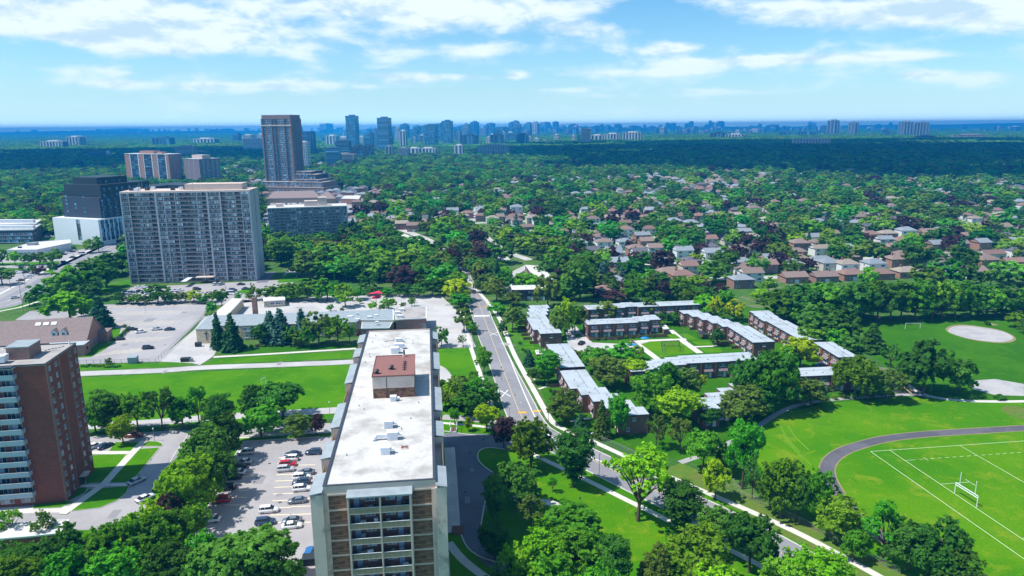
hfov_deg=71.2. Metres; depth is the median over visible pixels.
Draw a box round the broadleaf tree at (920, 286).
[899,276,935,319]
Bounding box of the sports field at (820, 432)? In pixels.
[757,397,1023,575]
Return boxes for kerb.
[32,501,74,508]
[70,486,128,511]
[109,447,159,482]
[149,435,187,492]
[204,436,319,516]
[451,447,503,564]
[462,270,764,559]
[470,275,814,553]
[477,447,504,471]
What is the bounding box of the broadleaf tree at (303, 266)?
[290,253,322,279]
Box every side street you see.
[347,210,468,270]
[470,205,509,259]
[486,237,533,259]
[505,265,533,295]
[645,257,881,264]
[708,276,776,279]
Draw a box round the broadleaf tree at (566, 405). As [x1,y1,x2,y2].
[546,387,583,422]
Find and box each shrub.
[105,358,112,363]
[993,394,1006,400]
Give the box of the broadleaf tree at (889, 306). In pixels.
[862,279,899,321]
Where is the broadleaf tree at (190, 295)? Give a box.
[183,290,203,301]
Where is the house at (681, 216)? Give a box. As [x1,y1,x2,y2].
[677,211,687,220]
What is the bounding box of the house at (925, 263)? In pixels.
[923,256,949,266]
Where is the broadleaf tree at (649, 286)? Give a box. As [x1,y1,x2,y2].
[640,271,659,291]
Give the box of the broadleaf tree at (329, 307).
[326,304,333,310]
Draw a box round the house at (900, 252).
[893,250,914,263]
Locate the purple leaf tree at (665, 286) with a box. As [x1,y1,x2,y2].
[654,281,673,299]
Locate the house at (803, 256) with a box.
[795,252,808,261]
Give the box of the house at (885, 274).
[868,266,896,279]
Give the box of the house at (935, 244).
[923,238,945,250]
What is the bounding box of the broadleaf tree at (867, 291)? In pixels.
[846,282,882,322]
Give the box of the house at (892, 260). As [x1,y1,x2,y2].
[882,252,909,267]
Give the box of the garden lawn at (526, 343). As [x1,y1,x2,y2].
[515,342,532,344]
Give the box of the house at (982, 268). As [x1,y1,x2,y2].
[956,265,988,277]
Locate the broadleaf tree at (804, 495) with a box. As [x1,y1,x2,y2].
[780,468,814,520]
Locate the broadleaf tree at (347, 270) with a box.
[335,256,361,280]
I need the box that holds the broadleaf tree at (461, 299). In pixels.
[449,293,472,306]
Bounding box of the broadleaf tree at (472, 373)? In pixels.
[468,371,478,379]
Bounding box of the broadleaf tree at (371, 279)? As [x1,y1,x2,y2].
[356,270,378,286]
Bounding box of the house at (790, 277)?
[777,269,809,283]
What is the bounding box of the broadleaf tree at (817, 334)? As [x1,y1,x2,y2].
[797,324,825,341]
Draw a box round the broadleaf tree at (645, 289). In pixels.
[641,278,661,291]
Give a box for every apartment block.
[119,182,264,282]
[267,197,347,237]
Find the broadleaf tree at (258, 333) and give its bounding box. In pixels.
[250,323,266,344]
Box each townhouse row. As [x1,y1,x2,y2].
[510,285,546,301]
[518,305,561,347]
[525,265,553,284]
[546,343,584,379]
[550,369,649,434]
[583,300,700,318]
[583,315,660,339]
[623,352,755,387]
[671,310,774,356]
[691,383,776,430]
[745,310,822,344]
[790,367,870,391]
[813,341,854,366]
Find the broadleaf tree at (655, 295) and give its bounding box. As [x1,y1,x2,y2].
[644,290,664,301]
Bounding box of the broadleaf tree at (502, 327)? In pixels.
[498,320,507,335]
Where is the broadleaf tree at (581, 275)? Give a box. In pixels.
[564,259,596,299]
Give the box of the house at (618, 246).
[603,244,622,252]
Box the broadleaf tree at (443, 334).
[433,326,448,346]
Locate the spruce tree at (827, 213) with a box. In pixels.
[821,210,829,226]
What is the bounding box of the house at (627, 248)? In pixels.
[624,242,643,254]
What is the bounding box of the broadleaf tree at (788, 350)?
[779,345,799,364]
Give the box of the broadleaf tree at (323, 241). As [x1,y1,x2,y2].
[308,237,337,246]
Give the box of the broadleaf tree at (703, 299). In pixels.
[693,293,714,312]
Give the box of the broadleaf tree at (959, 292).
[932,281,962,318]
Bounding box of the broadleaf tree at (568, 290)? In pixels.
[560,281,581,298]
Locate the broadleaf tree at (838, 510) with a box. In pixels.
[812,490,868,539]
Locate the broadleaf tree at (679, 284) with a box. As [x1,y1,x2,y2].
[669,276,692,300]
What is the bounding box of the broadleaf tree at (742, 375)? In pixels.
[727,355,768,389]
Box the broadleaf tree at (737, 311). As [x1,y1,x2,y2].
[724,298,745,320]
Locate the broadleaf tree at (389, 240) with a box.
[376,235,403,248]
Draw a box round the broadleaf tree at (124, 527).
[111,512,153,552]
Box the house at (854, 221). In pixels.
[847,218,859,224]
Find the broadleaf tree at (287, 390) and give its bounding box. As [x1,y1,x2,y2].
[256,380,305,418]
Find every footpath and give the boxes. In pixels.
[0,506,71,513]
[59,440,146,513]
[80,483,129,486]
[92,451,129,453]
[213,348,355,357]
[239,430,330,437]
[443,422,491,428]
[444,447,459,532]
[448,541,488,575]
[510,496,560,505]
[630,338,686,342]
[637,343,659,358]
[669,330,702,352]
[689,345,717,346]
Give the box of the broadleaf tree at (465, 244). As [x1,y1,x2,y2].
[450,236,472,253]
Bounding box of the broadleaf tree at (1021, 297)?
[1011,287,1023,314]
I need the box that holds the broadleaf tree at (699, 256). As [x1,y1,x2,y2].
[687,253,705,262]
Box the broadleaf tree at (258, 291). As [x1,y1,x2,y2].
[254,286,275,296]
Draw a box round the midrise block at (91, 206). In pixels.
[52,175,187,245]
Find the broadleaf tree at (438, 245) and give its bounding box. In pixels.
[428,241,444,250]
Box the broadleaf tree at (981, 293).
[959,282,995,317]
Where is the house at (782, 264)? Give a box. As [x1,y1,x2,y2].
[781,257,804,270]
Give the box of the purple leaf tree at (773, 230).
[767,227,784,238]
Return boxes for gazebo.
[697,331,706,337]
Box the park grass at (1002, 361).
[748,317,1023,534]
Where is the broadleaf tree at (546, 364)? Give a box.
[533,349,563,382]
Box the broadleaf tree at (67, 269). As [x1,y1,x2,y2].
[49,264,96,291]
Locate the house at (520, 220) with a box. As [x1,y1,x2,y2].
[511,216,522,224]
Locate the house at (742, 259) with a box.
[732,255,748,263]
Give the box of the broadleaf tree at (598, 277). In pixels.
[591,270,601,284]
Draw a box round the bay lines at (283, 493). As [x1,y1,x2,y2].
[270,457,292,522]
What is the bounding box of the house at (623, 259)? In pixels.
[608,255,628,266]
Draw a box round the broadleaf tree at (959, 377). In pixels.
[947,357,979,393]
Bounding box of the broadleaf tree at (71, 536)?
[29,521,84,569]
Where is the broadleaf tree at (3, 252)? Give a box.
[0,249,9,264]
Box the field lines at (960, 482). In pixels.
[870,441,1023,558]
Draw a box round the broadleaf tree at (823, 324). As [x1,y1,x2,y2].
[820,323,838,333]
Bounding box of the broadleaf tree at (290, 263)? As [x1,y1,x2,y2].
[284,258,302,275]
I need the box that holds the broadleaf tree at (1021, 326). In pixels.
[1016,320,1023,330]
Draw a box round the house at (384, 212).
[381,209,391,216]
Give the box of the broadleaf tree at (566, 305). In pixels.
[553,295,576,334]
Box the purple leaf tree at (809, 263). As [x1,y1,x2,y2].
[800,257,817,270]
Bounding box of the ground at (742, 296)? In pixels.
[0,162,1023,531]
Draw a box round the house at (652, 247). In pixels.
[644,241,665,254]
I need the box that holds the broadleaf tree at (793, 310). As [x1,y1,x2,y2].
[789,306,800,324]
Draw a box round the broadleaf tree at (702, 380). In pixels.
[689,374,707,396]
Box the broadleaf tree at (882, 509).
[860,498,905,561]
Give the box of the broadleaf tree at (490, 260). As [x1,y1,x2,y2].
[484,257,502,264]
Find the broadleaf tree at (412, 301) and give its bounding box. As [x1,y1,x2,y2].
[408,296,415,303]
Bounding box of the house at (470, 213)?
[461,209,473,218]
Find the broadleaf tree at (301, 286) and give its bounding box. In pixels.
[295,281,318,300]
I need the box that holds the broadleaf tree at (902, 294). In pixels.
[879,282,906,319]
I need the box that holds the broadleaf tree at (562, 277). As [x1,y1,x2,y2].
[559,273,566,282]
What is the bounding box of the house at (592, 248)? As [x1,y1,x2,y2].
[583,244,599,251]
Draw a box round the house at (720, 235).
[717,229,730,237]
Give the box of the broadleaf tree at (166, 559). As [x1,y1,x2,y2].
[138,535,194,575]
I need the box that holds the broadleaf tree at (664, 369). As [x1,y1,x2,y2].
[652,361,685,391]
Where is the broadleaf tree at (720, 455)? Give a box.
[711,439,739,468]
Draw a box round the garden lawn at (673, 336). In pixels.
[668,334,679,338]
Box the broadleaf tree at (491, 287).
[483,276,510,301]
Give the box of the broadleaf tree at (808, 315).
[793,302,851,338]
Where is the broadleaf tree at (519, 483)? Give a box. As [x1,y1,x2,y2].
[494,460,541,503]
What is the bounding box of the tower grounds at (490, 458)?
[69,420,847,575]
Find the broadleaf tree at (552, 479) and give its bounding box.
[547,477,557,492]
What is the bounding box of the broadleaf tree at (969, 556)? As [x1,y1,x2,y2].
[920,544,987,575]
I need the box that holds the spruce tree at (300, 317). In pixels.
[295,308,305,329]
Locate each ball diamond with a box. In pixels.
[948,326,1012,341]
[972,379,1023,395]
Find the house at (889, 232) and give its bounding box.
[876,228,897,236]
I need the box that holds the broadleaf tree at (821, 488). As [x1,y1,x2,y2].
[805,467,838,521]
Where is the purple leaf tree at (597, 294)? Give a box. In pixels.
[589,289,602,300]
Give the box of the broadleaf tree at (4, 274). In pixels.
[0,267,15,284]
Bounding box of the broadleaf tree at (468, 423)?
[463,417,473,428]
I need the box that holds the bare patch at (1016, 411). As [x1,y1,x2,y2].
[1001,405,1023,419]
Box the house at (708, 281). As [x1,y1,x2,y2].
[686,273,710,285]
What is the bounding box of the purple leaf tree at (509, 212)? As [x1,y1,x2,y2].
[504,209,515,214]
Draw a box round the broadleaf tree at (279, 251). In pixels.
[264,238,295,265]
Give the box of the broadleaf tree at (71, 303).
[38,289,92,317]
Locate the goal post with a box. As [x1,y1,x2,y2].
[954,472,978,507]
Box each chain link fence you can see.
[79,309,206,363]
[89,420,209,431]
[241,429,327,436]
[289,294,434,300]
[594,435,641,454]
[721,483,900,572]
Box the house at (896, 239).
[894,235,906,243]
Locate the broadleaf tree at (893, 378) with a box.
[868,368,909,400]
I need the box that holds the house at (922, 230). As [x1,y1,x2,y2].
[916,227,935,233]
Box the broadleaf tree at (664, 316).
[656,311,672,322]
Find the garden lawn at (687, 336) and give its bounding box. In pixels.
[681,333,695,338]
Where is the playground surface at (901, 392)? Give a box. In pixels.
[894,386,920,393]
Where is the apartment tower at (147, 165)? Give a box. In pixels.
[124,151,183,179]
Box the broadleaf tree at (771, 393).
[748,380,780,415]
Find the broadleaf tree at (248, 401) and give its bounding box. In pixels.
[236,383,269,414]
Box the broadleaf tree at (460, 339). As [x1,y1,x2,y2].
[457,335,466,342]
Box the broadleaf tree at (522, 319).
[515,314,528,325]
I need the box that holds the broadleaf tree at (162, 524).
[119,506,194,557]
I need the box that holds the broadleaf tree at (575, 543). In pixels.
[548,526,611,575]
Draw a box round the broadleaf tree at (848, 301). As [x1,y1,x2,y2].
[827,282,867,315]
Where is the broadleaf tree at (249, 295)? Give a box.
[244,291,252,298]
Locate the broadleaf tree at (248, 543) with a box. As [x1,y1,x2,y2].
[181,522,292,575]
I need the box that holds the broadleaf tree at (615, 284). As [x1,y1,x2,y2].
[605,278,621,290]
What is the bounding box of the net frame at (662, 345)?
[661,340,679,351]
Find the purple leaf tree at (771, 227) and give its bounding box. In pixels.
[756,220,776,231]
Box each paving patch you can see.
[107,510,120,517]
[142,318,156,321]
[166,456,177,463]
[253,476,265,483]
[465,496,469,502]
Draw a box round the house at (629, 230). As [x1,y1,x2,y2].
[616,224,633,235]
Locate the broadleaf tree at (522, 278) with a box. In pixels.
[513,273,528,284]
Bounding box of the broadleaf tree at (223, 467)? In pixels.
[199,448,237,490]
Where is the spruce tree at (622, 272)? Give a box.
[617,267,626,278]
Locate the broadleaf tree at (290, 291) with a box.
[278,282,305,299]
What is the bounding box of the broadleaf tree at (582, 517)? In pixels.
[542,496,603,541]
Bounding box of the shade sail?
[369,291,382,308]
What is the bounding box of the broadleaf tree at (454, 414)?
[448,407,459,423]
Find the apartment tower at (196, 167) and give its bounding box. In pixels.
[183,154,221,180]
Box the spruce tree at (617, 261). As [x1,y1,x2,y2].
[616,256,620,267]
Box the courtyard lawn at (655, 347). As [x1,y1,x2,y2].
[642,341,695,356]
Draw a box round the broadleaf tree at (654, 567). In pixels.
[636,541,671,575]
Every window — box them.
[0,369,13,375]
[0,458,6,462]
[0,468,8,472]
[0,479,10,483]
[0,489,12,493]
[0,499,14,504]
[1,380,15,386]
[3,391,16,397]
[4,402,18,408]
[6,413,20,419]
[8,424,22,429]
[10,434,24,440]
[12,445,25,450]
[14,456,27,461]
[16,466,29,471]
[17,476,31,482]
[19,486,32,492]
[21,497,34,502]
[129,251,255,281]
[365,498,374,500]
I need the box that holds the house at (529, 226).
[520,222,534,229]
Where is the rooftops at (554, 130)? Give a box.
[81,125,968,141]
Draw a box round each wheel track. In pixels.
[779,425,799,451]
[783,435,810,464]
[787,425,808,449]
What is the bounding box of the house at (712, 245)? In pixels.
[707,241,719,247]
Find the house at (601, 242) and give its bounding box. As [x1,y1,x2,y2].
[594,237,613,248]
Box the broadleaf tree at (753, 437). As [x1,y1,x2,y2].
[723,418,766,488]
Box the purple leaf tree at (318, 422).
[306,413,326,434]
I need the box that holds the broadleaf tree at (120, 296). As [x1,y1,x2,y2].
[109,292,126,303]
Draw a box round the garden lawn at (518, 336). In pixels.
[511,335,529,337]
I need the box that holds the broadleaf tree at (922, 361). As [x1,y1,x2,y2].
[900,338,959,393]
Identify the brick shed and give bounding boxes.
[661,325,668,333]
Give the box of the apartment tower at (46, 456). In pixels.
[0,339,94,507]
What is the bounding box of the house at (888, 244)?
[882,241,900,251]
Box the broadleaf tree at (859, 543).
[840,529,871,560]
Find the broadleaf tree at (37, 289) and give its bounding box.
[24,281,66,306]
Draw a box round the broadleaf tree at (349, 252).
[332,245,358,257]
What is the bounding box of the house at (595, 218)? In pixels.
[586,214,599,223]
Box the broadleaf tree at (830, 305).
[816,303,834,312]
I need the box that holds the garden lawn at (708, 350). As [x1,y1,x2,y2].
[699,347,721,352]
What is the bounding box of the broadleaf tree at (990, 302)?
[978,283,1011,317]
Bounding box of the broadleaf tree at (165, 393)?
[144,386,174,429]
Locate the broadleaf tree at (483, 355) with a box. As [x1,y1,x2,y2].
[474,346,492,373]
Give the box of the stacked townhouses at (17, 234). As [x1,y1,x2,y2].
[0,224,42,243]
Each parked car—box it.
[91,442,102,449]
[96,442,113,449]
[113,336,124,340]
[124,430,143,437]
[126,476,146,485]
[134,493,155,503]
[135,329,146,333]
[142,345,153,349]
[151,327,162,330]
[164,327,174,330]
[203,514,221,522]
[210,494,230,503]
[217,482,235,490]
[224,473,242,480]
[229,468,246,473]
[235,457,252,464]
[235,462,247,468]
[237,447,254,455]
[254,516,275,526]
[258,504,278,513]
[276,464,294,472]
[278,459,296,465]
[281,454,298,460]
[281,515,302,523]
[281,520,302,528]
[284,450,301,455]
[287,495,307,504]
[292,472,310,479]
[292,476,310,484]
[292,483,311,492]
[297,468,314,474]
[304,447,321,455]
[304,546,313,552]
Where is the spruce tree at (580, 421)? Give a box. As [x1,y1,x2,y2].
[572,413,585,434]
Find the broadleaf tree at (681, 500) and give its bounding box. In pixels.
[657,478,707,533]
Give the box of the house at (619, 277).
[609,273,621,281]
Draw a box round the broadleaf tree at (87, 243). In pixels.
[82,239,97,252]
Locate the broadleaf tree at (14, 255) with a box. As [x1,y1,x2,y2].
[6,250,21,265]
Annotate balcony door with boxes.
[354,499,359,507]
[355,515,359,522]
[356,530,360,537]
[356,545,361,552]
[357,560,362,567]
[398,512,402,519]
[398,527,403,534]
[400,557,404,563]
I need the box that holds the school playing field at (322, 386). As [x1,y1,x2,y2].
[81,365,349,430]
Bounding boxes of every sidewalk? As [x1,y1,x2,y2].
[0,249,91,293]
[0,301,39,311]
[460,312,493,406]
[467,279,882,575]
[534,453,771,571]
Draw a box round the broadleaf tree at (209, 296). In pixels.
[204,292,214,299]
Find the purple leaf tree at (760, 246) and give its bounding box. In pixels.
[751,237,771,253]
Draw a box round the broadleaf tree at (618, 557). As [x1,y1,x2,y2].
[594,533,633,575]
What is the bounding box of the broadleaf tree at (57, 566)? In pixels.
[26,543,108,575]
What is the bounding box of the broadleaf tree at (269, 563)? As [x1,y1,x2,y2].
[247,533,306,575]
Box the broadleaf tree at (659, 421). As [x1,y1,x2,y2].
[646,413,667,447]
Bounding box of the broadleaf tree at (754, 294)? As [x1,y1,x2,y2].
[750,288,768,299]
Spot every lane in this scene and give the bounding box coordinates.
[80,360,352,375]
[88,407,336,428]
[240,423,331,435]
[442,415,495,424]
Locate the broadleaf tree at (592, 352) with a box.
[580,345,610,365]
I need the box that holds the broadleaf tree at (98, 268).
[69,260,112,284]
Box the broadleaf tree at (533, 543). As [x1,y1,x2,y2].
[517,526,568,575]
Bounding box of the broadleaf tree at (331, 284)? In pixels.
[311,277,337,300]
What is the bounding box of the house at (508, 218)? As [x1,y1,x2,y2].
[505,215,518,222]
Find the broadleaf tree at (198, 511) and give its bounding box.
[181,502,212,537]
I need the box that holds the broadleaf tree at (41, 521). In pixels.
[29,508,56,531]
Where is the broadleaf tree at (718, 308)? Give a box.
[707,296,723,315]
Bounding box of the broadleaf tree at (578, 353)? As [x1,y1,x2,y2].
[574,350,583,359]
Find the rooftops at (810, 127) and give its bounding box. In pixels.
[17,124,1020,142]
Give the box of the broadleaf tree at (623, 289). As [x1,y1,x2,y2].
[617,287,634,299]
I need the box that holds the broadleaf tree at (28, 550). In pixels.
[6,540,52,575]
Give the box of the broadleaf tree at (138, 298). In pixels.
[127,293,145,303]
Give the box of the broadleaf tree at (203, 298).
[196,295,208,301]
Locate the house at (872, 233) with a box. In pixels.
[863,229,880,236]
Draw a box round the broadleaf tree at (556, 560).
[532,552,581,575]
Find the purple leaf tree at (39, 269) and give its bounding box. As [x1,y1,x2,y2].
[30,266,46,274]
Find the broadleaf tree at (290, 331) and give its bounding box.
[281,325,298,344]
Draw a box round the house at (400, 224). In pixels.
[395,219,408,229]
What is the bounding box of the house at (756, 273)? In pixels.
[737,265,764,281]
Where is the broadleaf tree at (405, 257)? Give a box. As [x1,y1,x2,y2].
[395,252,423,266]
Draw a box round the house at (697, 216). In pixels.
[692,212,702,221]
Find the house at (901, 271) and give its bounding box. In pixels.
[890,264,918,278]
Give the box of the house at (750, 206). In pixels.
[745,204,760,209]
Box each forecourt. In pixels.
[157,316,215,364]
[440,366,450,381]
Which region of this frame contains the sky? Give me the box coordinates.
[0,0,1023,131]
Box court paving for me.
[566,325,645,350]
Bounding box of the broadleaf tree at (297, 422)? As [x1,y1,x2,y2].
[279,411,313,437]
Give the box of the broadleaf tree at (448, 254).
[427,250,451,259]
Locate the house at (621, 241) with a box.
[616,236,633,248]
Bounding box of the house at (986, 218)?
[984,214,1002,221]
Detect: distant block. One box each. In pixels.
[87,150,105,156]
[193,138,219,142]
[341,153,356,164]
[398,147,409,155]
[410,147,421,153]
[421,147,436,152]
[725,133,744,136]
[792,131,816,134]
[792,137,830,143]
[914,135,934,137]
[951,134,987,136]
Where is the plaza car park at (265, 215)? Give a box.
[261,193,363,225]
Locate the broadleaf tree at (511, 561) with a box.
[497,540,531,575]
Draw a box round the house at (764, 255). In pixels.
[758,251,780,266]
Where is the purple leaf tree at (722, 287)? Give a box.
[712,282,729,294]
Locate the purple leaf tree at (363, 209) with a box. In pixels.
[348,205,370,213]
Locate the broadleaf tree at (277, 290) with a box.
[264,284,292,296]
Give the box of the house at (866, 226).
[861,223,871,231]
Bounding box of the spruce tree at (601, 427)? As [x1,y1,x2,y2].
[590,399,611,439]
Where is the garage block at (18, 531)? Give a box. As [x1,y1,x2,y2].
[0,519,68,549]
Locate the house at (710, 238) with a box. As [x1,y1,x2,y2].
[702,233,718,244]
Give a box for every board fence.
[590,334,667,339]
[698,330,709,337]
[710,336,730,344]
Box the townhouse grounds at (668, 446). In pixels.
[520,304,888,479]
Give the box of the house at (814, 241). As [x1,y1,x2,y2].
[807,238,825,243]
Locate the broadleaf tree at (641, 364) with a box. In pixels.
[622,357,648,374]
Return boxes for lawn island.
[33,501,73,507]
[71,486,128,510]
[86,454,125,482]
[109,442,138,450]
[110,448,158,481]
[143,441,161,445]
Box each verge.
[0,261,59,265]
[0,301,35,310]
[45,245,106,271]
[666,463,907,575]
[704,270,991,276]
[849,438,1023,465]
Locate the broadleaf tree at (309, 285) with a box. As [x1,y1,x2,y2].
[301,279,330,300]
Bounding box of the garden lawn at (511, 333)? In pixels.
[509,331,528,334]
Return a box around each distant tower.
[40,140,69,146]
[66,136,87,144]
[104,128,149,130]
[152,137,175,144]
[174,145,197,154]
[220,128,234,130]
[232,133,241,140]
[241,134,255,143]
[242,138,262,149]
[302,132,308,141]
[303,141,310,166]
[308,131,316,151]
[319,123,332,132]
[325,146,341,164]
[326,135,339,144]
[335,140,350,153]
[345,115,359,145]
[351,144,366,156]
[363,134,369,145]
[366,144,374,155]
[370,132,373,144]
[374,133,377,146]
[377,117,391,149]
[385,145,393,153]
[395,126,399,141]
[399,130,407,145]
[400,123,409,137]
[410,128,418,141]
[413,125,420,134]
[421,126,424,137]
[424,124,437,144]
[438,127,441,140]
[442,120,452,143]
[454,144,463,153]
[457,131,460,141]
[460,134,478,143]
[462,124,470,134]
[470,121,478,133]
[477,144,509,153]
[480,127,488,135]
[490,134,503,142]
[491,123,494,133]
[506,133,516,140]
[508,122,512,130]
[513,127,519,133]
[514,123,521,132]
[516,133,528,142]
[522,130,530,134]
[525,122,531,133]
[532,121,538,134]
[540,122,549,126]
[554,134,559,139]
[572,128,577,133]
[582,128,590,141]
[591,128,597,133]
[591,134,603,139]
[604,125,609,131]
[604,133,619,139]
[614,124,621,131]
[623,131,641,139]
[660,127,664,133]
[669,123,675,129]
[710,132,725,136]
[717,121,724,126]
[779,131,789,134]
[820,125,826,132]
[826,119,839,133]
[847,121,858,133]
[881,128,890,134]
[897,121,913,134]
[913,121,929,134]
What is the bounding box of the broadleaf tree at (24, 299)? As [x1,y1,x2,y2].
[22,295,35,304]
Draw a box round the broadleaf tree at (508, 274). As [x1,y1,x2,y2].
[496,271,514,291]
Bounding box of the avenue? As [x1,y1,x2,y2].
[0,184,260,308]
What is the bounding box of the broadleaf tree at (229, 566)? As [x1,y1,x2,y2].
[181,546,247,575]
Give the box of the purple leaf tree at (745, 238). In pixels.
[730,231,752,244]
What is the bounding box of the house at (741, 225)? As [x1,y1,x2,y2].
[729,223,746,229]
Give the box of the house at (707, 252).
[700,246,722,259]
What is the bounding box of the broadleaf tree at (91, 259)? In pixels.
[82,256,98,269]
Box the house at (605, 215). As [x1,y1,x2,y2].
[602,213,618,221]
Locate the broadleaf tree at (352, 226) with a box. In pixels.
[336,220,359,235]
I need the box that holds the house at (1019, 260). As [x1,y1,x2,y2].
[1000,256,1023,263]
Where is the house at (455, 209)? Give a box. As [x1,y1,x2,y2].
[446,206,458,212]
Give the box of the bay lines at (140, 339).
[108,336,171,342]
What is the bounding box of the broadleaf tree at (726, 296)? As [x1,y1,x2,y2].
[715,289,735,315]
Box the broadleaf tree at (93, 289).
[74,280,108,296]
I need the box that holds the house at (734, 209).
[728,206,739,211]
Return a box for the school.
[195,295,426,342]
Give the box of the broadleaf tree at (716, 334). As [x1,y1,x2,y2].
[708,327,726,345]
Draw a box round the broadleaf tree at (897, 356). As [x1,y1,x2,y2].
[878,344,904,367]
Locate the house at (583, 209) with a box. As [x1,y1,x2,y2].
[580,205,590,213]
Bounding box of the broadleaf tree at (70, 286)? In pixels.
[40,273,76,291]
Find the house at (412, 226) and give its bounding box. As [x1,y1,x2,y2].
[406,220,420,231]
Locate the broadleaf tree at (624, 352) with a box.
[605,341,640,363]
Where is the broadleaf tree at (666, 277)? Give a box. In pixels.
[657,271,670,280]
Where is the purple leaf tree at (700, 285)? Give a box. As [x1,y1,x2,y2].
[696,282,710,291]
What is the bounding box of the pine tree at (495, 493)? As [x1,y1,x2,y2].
[480,471,507,519]
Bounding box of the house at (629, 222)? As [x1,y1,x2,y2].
[618,218,631,226]
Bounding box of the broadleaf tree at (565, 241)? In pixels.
[557,238,586,249]
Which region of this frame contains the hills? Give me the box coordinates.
[0,123,1023,134]
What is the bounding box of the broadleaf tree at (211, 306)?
[205,301,217,311]
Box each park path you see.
[678,394,928,463]
[909,384,1023,402]
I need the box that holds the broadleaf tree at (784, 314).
[771,301,798,319]
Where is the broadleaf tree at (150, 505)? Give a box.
[118,498,171,550]
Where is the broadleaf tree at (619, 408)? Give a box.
[606,392,630,436]
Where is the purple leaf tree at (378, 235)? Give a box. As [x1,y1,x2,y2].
[374,233,390,238]
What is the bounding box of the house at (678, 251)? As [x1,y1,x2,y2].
[672,244,693,257]
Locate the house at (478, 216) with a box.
[475,212,486,220]
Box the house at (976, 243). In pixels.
[968,237,991,249]
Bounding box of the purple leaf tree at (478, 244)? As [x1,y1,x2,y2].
[468,239,486,251]
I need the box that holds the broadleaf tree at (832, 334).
[823,328,849,346]
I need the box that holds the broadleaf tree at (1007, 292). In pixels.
[994,284,1023,316]
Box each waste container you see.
[180,357,190,361]
[194,342,201,346]
[302,553,314,565]
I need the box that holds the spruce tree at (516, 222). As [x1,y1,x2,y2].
[513,213,518,225]
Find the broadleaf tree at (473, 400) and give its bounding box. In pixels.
[451,386,486,414]
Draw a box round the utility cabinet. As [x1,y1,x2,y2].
[127,355,138,363]
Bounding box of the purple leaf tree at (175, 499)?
[155,491,184,522]
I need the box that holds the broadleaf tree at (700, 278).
[688,274,710,284]
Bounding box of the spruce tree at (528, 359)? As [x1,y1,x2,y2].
[523,349,535,366]
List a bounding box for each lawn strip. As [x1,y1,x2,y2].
[79,362,190,369]
[101,279,131,294]
[201,351,351,364]
[221,345,357,353]
[237,289,249,293]
[278,272,318,282]
[438,348,493,424]
[443,424,491,434]
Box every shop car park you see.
[0,245,107,268]
[0,270,48,298]
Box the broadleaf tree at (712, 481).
[702,457,731,499]
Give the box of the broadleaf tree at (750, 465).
[743,452,761,498]
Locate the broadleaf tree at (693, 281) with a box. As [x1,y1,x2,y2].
[687,276,699,287]
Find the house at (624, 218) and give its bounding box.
[620,213,634,221]
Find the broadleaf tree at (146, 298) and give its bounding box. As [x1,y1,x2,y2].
[142,296,156,302]
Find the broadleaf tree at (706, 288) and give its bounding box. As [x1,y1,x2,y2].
[696,285,716,304]
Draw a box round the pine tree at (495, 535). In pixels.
[476,517,513,558]
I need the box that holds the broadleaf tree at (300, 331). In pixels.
[288,329,310,346]
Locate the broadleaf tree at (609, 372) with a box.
[587,354,628,386]
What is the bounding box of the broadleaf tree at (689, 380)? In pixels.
[671,366,701,392]
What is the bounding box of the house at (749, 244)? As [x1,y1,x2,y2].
[744,241,761,252]
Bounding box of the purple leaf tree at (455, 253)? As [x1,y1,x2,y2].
[446,247,465,264]
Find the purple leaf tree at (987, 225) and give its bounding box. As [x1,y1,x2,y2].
[980,220,994,228]
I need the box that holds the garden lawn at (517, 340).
[513,339,531,341]
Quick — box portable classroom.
[263,296,284,307]
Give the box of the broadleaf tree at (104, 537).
[66,519,120,575]
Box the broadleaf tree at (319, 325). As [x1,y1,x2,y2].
[301,310,331,344]
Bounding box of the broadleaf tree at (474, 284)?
[473,281,482,289]
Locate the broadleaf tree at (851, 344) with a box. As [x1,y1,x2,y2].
[837,334,868,354]
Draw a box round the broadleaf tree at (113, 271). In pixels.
[97,263,119,287]
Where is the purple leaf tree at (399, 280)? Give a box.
[392,276,411,286]
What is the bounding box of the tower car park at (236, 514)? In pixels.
[191,436,331,575]
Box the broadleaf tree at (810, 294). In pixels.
[782,284,822,312]
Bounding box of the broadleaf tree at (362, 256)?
[350,251,380,276]
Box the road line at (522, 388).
[491,317,612,466]
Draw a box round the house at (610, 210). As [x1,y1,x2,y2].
[607,207,616,213]
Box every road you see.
[256,272,274,282]
[463,270,817,570]
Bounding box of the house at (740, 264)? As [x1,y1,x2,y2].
[729,261,752,273]
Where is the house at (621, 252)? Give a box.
[610,248,625,256]
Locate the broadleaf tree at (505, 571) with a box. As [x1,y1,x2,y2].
[485,561,514,575]
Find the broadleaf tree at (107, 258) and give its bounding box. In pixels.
[92,252,127,270]
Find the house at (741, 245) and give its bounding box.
[727,242,749,254]
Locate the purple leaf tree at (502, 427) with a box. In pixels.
[492,416,515,448]
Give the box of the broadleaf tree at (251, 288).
[249,283,255,295]
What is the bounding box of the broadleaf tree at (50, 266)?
[46,260,57,269]
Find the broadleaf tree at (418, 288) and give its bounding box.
[408,281,426,296]
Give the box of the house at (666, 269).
[655,265,679,274]
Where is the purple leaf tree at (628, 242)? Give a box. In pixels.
[623,239,637,249]
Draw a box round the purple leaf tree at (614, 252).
[608,245,619,256]
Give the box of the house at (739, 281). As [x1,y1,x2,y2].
[726,272,755,288]
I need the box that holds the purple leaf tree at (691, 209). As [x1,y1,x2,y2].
[688,206,698,213]
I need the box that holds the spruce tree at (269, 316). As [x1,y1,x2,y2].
[258,311,273,343]
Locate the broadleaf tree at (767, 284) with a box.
[759,276,778,289]
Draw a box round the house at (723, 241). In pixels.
[719,237,734,245]
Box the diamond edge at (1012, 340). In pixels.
[945,325,1015,342]

